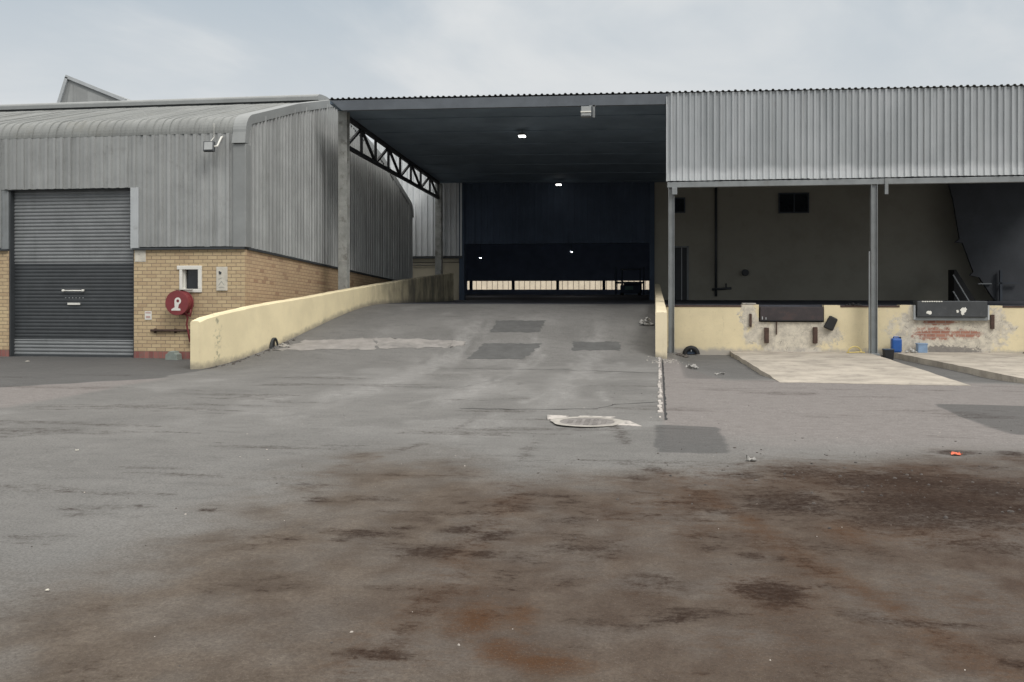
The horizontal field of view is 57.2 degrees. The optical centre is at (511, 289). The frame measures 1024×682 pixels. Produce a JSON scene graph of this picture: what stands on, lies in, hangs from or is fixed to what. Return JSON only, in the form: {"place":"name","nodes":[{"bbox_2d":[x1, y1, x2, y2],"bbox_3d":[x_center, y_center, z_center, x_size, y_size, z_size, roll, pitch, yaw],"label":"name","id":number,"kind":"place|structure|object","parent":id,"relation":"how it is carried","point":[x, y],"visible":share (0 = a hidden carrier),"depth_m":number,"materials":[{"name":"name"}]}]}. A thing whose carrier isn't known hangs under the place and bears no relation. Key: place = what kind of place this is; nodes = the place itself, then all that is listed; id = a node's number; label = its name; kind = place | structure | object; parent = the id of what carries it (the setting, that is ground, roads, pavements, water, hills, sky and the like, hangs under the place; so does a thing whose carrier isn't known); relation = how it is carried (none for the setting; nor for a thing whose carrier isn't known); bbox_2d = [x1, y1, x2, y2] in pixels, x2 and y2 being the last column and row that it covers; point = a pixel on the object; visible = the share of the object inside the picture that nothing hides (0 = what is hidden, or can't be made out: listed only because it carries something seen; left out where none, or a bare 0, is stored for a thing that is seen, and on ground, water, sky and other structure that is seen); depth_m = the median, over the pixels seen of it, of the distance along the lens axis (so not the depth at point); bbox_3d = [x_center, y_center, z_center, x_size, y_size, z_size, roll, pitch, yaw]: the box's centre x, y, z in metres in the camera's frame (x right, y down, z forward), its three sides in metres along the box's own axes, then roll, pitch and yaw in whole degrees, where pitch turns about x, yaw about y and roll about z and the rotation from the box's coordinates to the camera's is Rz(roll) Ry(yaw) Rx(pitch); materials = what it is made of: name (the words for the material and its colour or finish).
{"place":"outdoors","nodes":[
{"label":"outdoors","id":0,"kind":"place"},
{"bbox_2d":[0,304,1023,681],"bbox_3d":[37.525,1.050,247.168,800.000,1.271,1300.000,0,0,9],"label":"ground","id":1,"kind":"structure","parent":0,"point":[578,564],"depth_m":6.63,"materials":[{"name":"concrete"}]},
{"bbox_2d":[57,75,129,102],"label":"sawtooth roof building","id":2,"kind":"structure","parent":1,"relation":"on","point":[74,89],"depth_m":45.62,"materials":[{"name":"grey metal"}]},
{"bbox_2d":[165,351,181,359],"bbox_3d":[-7.801,1.530,21.636,0.316,0.240,0.240,0,0,9],"label":"drain box","id":3,"kind":"object","parent":1,"relation":"on","point":[173,355],"visible":0.77,"depth_m":21.53,"materials":[{"name":"grey concrete"}]},
{"bbox_2d":[0,94,413,358],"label":"warehouse shed","id":4,"kind":"structure","parent":1,"relation":"on","point":[118,219],"depth_m":22.36,"materials":[{"name":"grey metal"}]},
{"bbox_2d":[9,189,133,357],"bbox_3d":[-10.425,-0.444,22.338,3.280,4.128,0.200,0,0,9],"label":"roller door","id":5,"kind":"structure","parent":4,"relation":"in","point":[71,258],"depth_m":22.39,"materials":[{"name":"grey paint"}]},
{"bbox_2d":[145,311,151,319],"bbox_3d":[-8.492,0.600,21.913,0.170,0.200,0.016,0,0,9],"label":"wall notice","id":6,"kind":"object","parent":4,"relation":"attached to","point":[148,315],"depth_m":21.91,"materials":[{"name":"white paper"}]},
{"bbox_2d":[150,328,189,332],"bbox_3d":[-7.894,1.275,21.798,1.048,0.750,0.088,0,0,9],"label":"water pipe","id":7,"kind":"object","parent":4,"relation":"attached to","point":[155,330],"visible":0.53,"depth_m":21.78,"materials":[{"name":"brown metal"}]},
{"bbox_2d":[165,290,193,341],"bbox_3d":[-7.638,0.599,21.623,0.575,1.209,0.333,0,0,9],"label":"fire hose reel","id":8,"kind":"object","parent":4,"relation":"attached to","point":[177,302],"visible":0.99,"depth_m":21.48,"materials":[{"name":"red paint"}]},
{"bbox_2d":[177,266,201,291],"bbox_3d":[-7.460,-0.250,21.850,0.610,0.620,0.235,0,0,9],"label":"window","id":9,"kind":"structure","parent":4,"relation":"in","point":[190,277],"depth_m":21.79,"materials":[{"name":"white paint"}]},
{"bbox_2d":[203,136,222,151],"bbox_3d":[-6.817,-3.471,21.407,0.370,0.698,0.413,0,0,9],"label":"floodlight","id":10,"kind":"object","parent":4,"relation":"attached to","point":[209,146],"visible":1,"depth_m":21.26,"materials":[{"name":"grey paint"}]},
{"bbox_2d":[216,267,227,290],"bbox_3d":[-6.685,-0.255,21.625,0.270,0.550,0.043,0,0,9],"label":"wall plaque","id":11,"kind":"object","parent":4,"relation":"attached to","point":[221,278],"depth_m":21.62,"materials":[{"name":"white paint"}]},
{"bbox_2d":[205,337,297,368],"bbox_3d":[-5.625,1.371,20.777,0.233,0.460,3.812,0,0,15],"label":"wall rubble","id":12,"kind":"object","parent":1,"relation":"on","point":[234,362],"depth_m":20.51,"materials":[{"name":"stone"}]},
{"bbox_2d":[190,273,453,368],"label":"ramp wall","id":13,"kind":"structure","parent":1,"relation":"on","point":[223,337],"depth_m":22.18,"materials":[{"name":"beige paint"}]},
{"bbox_2d":[269,338,277,348],"bbox_3d":[-5.540,1.227,21.677,0.155,0.245,0.390,0,0,9],"label":"drain outlet","id":14,"kind":"object","parent":13,"relation":"attached to","point":[272,342],"visible":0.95,"depth_m":21.60,"materials":[{"name":"black rubber"}]},
{"bbox_2d":[278,337,377,350],"bbox_3d":[-4.341,1.268,22.005,2.428,0.229,1.174,0,0,-9],"label":"concrete patch","id":15,"kind":"object","parent":1,"relation":"on","point":[360,343],"visible":1,"depth_m":21.97,"materials":[{"name":"grey concrete"}]},
{"bbox_2d":[374,337,451,348],"bbox_3d":[-2.329,1.259,22.356,1.981,0.217,1.085,0,0,-9],"label":"concrete patch","id":16,"kind":"object","parent":1,"relation":"on","point":[389,342],"visible":1,"depth_m":22.31,"materials":[{"name":"grey concrete"}]},
{"bbox_2d":[372,142,461,299],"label":"shed","id":17,"kind":"structure","parent":1,"relation":"on","point":[423,203],"depth_m":37.84,"materials":[{"name":"grey paint"}]},
{"bbox_2d":[449,340,465,346],"bbox_3d":[-1.289,1.282,22.334,0.438,0.134,0.629,0,0,9],"label":"concrete patch","id":18,"kind":"object","parent":1,"relation":"on","point":[454,343],"visible":1,"depth_m":22.39,"materials":[{"name":"grey concrete"}]},
{"bbox_2d":[467,343,541,358],"bbox_3d":[-0.151,1.415,21.778,1.523,0.280,1.892,0,0,9],"label":"asphalt patch","id":19,"kind":"object","parent":1,"relation":"on","point":[503,351],"visible":1,"depth_m":21.85,"materials":[{"name":"grey asphalt"}]},
{"bbox_2d":[6,392,1011,668],"bbox_3d":[1.342,1.598,9.022,8.929,0.039,11.712,0,0,9],"label":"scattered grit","id":20,"kind":"object","parent":1,"relation":"on","point":[438,474],"visible":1,"depth_m":6.73,"materials":[{"name":"stone"}]},
{"bbox_2d":[490,320,545,332],"bbox_3d":[0.161,0.931,23.970,1.319,0.276,1.308,0,0,9],"label":"asphalt patch","id":21,"kind":"object","parent":1,"relation":"on","point":[517,326],"visible":1,"depth_m":23.96,"materials":[{"name":"grey asphalt"}]},
{"bbox_2d":[84,420,964,669],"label":"pale chips","id":22,"kind":"object","parent":1,"relation":"on","point":[512,628],"visible":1,"depth_m":6.32,"materials":[{"name":"stone"}]},
{"bbox_2d":[461,368,643,372],"bbox_3d":[0.742,1.597,18.703,4.401,0.006,0.263,0,0,15],"label":"pavement crack","id":23,"kind":"object","parent":1,"relation":"on","point":[543,369],"visible":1,"depth_m":18.79,"materials":[{"name":"grey asphalt"}]},
{"bbox_2d":[547,415,641,426],"bbox_3d":[0.968,1.599,11.303,1.200,0.046,0.960,0,0,9],"label":"manhole","id":24,"kind":"object","parent":1,"relation":"on","point":[588,421],"visible":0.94,"depth_m":11.28,"materials":[{"name":"concrete"}]},
{"bbox_2d":[571,341,620,350],"bbox_3d":[2.043,1.346,22.532,1.354,0.192,0.763,0,0,-6],"label":"asphalt patch","id":25,"kind":"object","parent":1,"relation":"on","point":[607,345],"visible":1,"depth_m":22.54,"materials":[{"name":"grey asphalt"}]},
{"bbox_2d":[639,317,652,324],"bbox_3d":[3.478,0.800,24.253,0.396,0.220,0.335,0,0,9],"label":"scrap heap","id":26,"kind":"object","parent":1,"relation":"on","point":[645,323],"visible":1,"depth_m":24.23,"materials":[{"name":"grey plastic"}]},
{"bbox_2d":[657,358,662,417],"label":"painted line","id":27,"kind":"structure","parent":1,"relation":"on","point":[659,406],"depth_m":14.62,"materials":[{"name":"paint"}]},
{"bbox_2d":[655,284,666,358],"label":"ramp wall","id":28,"kind":"structure","parent":1,"relation":"on","point":[660,329],"depth_m":21.74,"materials":[{"name":"beige paint"}]},
{"bbox_2d":[646,356,682,363],"bbox_3d":[3.418,1.585,21.070,0.817,0.094,1.523,0,0,9],"label":"kerb rubble","id":29,"kind":"object","parent":1,"relation":"on","point":[665,360],"visible":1,"depth_m":20.86,"materials":[{"name":"concrete"}]},
{"bbox_2d":[662,360,667,419],"bbox_3d":[2.658,1.593,16.416,0.042,0.025,10.057,0,0,9],"label":"pavement joint","id":30,"kind":"object","parent":1,"relation":"on","point":[665,404],"visible":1,"depth_m":14.62,"materials":[{"name":"black asphalt"}]},
{"bbox_2d":[329,84,1023,355],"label":"loading canopy","id":31,"kind":"object","parent":1,"relation":"on","point":[874,137],"visible":0.89,"depth_m":23.79,"materials":[{"name":"grey metal"}]},
{"bbox_2d":[581,105,594,117],"bbox_3d":[1.947,-4.571,24.032,0.365,0.338,0.215,0,0,9],"label":"floodlight","id":32,"kind":"object","parent":31,"relation":"attached to","point":[585,111],"visible":1,"depth_m":23.98,"materials":[{"name":"grey paint"}]},
{"bbox_2d":[673,353,688,356],"bbox_3d":[4.158,1.612,23.226,0.448,0.116,0.489,0,0,9],"label":"dirt heap","id":33,"kind":"object","parent":1,"relation":"on","point":[680,354],"visible":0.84,"depth_m":23.13,"materials":[{"name":"stone"}]},
{"bbox_2d":[683,346,699,353],"bbox_3d":[4.597,1.541,24.083,0.440,0.219,0.114,0,0,9],"label":"half buried tyre","id":34,"kind":"object","parent":1,"relation":"on","point":[690,350],"visible":0.98,"depth_m":24.04,"materials":[{"name":"black rubber"}]},
{"bbox_2d":[686,364,697,367],"bbox_3d":[3.763,1.598,19.660,0.286,0.105,0.200,0,0,9],"label":"litter scrap","id":35,"kind":"object","parent":1,"relation":"on","point":[692,366],"visible":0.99,"depth_m":19.61,"materials":[{"name":"white paper"}]},
{"bbox_2d":[746,454,755,460],"bbox_3d":[2.227,1.559,8.744,0.095,0.058,0.071,0,0,9],"label":"litter scrap","id":36,"kind":"object","parent":1,"relation":"on","point":[749,458],"visible":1,"depth_m":8.74,"materials":[{"name":"white paper"}]},
{"bbox_2d":[531,438,1023,552],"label":"loose stones","id":37,"kind":"object","parent":1,"relation":"on","point":[945,517],"visible":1,"depth_m":7.89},
{"bbox_2d":[664,300,1023,355],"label":"loading dock","id":38,"kind":"object","parent":1,"relation":"on","point":[715,327],"visible":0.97,"depth_m":23.65,"materials":[{"name":"beige paint"}]},
{"bbox_2d":[845,303,862,305],"bbox_3d":[8.871,0.379,24.348,0.441,0.106,0.498,0,0,9],"label":"dark bundle","id":39,"kind":"object","parent":38,"relation":"on","point":[853,304],"visible":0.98,"depth_m":24.28,"materials":[{"name":"black rubber"}]},
{"bbox_2d":[948,176,1023,300],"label":"steel screen","id":40,"kind":"object","parent":38,"relation":"on","point":[989,218],"visible":0.96,"depth_m":33.87,"materials":[{"name":"grey metal"}]},
{"bbox_2d":[730,351,970,385],"bbox_3d":[6.641,1.757,19.806,3.369,0.387,8.075,0,0,9],"label":"loading apron","id":41,"kind":"object","parent":1,"relation":"on","point":[824,367],"visible":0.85,"depth_m":18.64,"materials":[{"name":"concrete"}]},
{"bbox_2d":[846,346,864,352],"bbox_3d":[8.507,1.481,23.290,0.464,0.167,0.154,0,0,-2],"label":"plastic hoop","id":42,"kind":"object","parent":41,"relation":"on","point":[855,352],"visible":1,"depth_m":23.26,"materials":[{"name":"yellow plastic"}]},
{"bbox_2d":[882,348,894,359],"bbox_3d":[8.905,1.538,22.215,0.240,0.283,0.240,0,0,9],"label":"bucket","id":43,"kind":"object","parent":1,"relation":"on","point":[888,353],"visible":0.81,"depth_m":22.11,"materials":[{"name":"black plastic"}]},
{"bbox_2d":[894,352,1023,383],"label":"loading apron","id":44,"kind":"object","parent":1,"relation":"on","point":[1008,367],"visible":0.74,"depth_m":20.13,"materials":[{"name":"concrete"}]},
{"bbox_2d":[890,336,901,352],"bbox_3d":[9.486,1.350,23.179,0.240,0.400,0.220,0,0,9],"label":"jerrycan","id":45,"kind":"object","parent":44,"relation":"on","point":[896,343],"visible":0.9,"depth_m":23.08,"materials":[{"name":"blue plastic"}]},
{"bbox_2d":[915,343,927,352],"bbox_3d":[10.097,1.433,23.137,0.240,0.235,0.240,0,0,9],"label":"plastic crate","id":46,"kind":"object","parent":44,"relation":"on","point":[921,347],"visible":0.98,"depth_m":23.03,"materials":[{"name":"blue plastic"}]},
{"bbox_2d":[0,0,1023,141],"label":"sky","id":47,"kind":"structure","parent":0,"point":[129,49],"materials":[{"name":"grey"}]},
{"bbox_2d":[388,300,654,303],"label":"ramp floor","id":48,"kind":"structure","parent":0,"point":[551,302],"depth_m":30.30,"materials":[{"name":"grey concrete"}]},
{"bbox_2d":[467,281,648,289],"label":"yard fence","id":49,"kind":"object","parent":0,"point":[539,285],"visible":0.12,"depth_m":88.51,"materials":[{"name":"paint"}]},
{"bbox_2d":[466,295,922,300],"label":"hall floor","id":50,"kind":"structure","parent":0,"point":[557,297],"depth_m":50.23,"materials":[{"name":"grey concrete"}]},
{"bbox_2d":[615,267,644,294],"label":"forklift","id":51,"kind":"object","parent":50,"relation":"on","point":[631,287],"visible":0.97,"depth_m":69.16,"materials":[{"name":"metal"}]},
{"bbox_2d":[459,182,992,300],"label":"warehouse hall","id":52,"kind":"structure","parent":50,"relation":"on","point":[795,242],"depth_m":36.21,"materials":[{"name":"metal"}]},
{"bbox_2d":[674,197,684,212],"bbox_3d":[6.503,-3.280,36.405,0.430,0.600,0.058,0,0,9],"label":"window","id":53,"kind":"structure","parent":52,"relation":"in","point":[679,202],"depth_m":36.40,"materials":[{"name":"black glass"}]},
{"bbox_2d":[674,246,688,299],"bbox_3d":[6.568,-0.650,36.503,0.590,2.100,0.250,0,0,9],"label":"door","id":54,"kind":"structure","parent":52,"relation":"in","point":[681,253],"depth_m":36.53,"materials":[{"name":"grey paint"}]},
{"bbox_2d":[712,187,730,295],"bbox_3d":[8.074,-1.850,36.127,0.725,4.200,0.100,0,0,9],"label":"downpipe","id":55,"kind":"object","parent":52,"relation":"attached to","point":[723,288],"visible":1,"depth_m":36.11,"materials":[{"name":"black metal"}]},
{"bbox_2d":[742,269,748,275],"bbox_3d":[8.943,-0.660,35.989,0.260,0.260,0.148,0,0,9],"label":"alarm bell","id":56,"kind":"object","parent":52,"relation":"attached to","point":[745,272],"visible":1,"depth_m":35.92,"materials":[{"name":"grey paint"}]},
{"bbox_2d":[778,192,808,212],"bbox_3d":[10.735,-3.310,35.763,1.130,0.780,0.058,0,0,9],"label":"window","id":57,"kind":"structure","parent":52,"relation":"in","point":[787,202],"depth_m":35.75,"materials":[{"name":"black glass"}]},
{"bbox_2d":[948,270,975,300],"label":"steel steps","id":58,"kind":"structure","parent":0,"point":[958,289],"depth_m":33.30,"materials":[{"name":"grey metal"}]}
]}

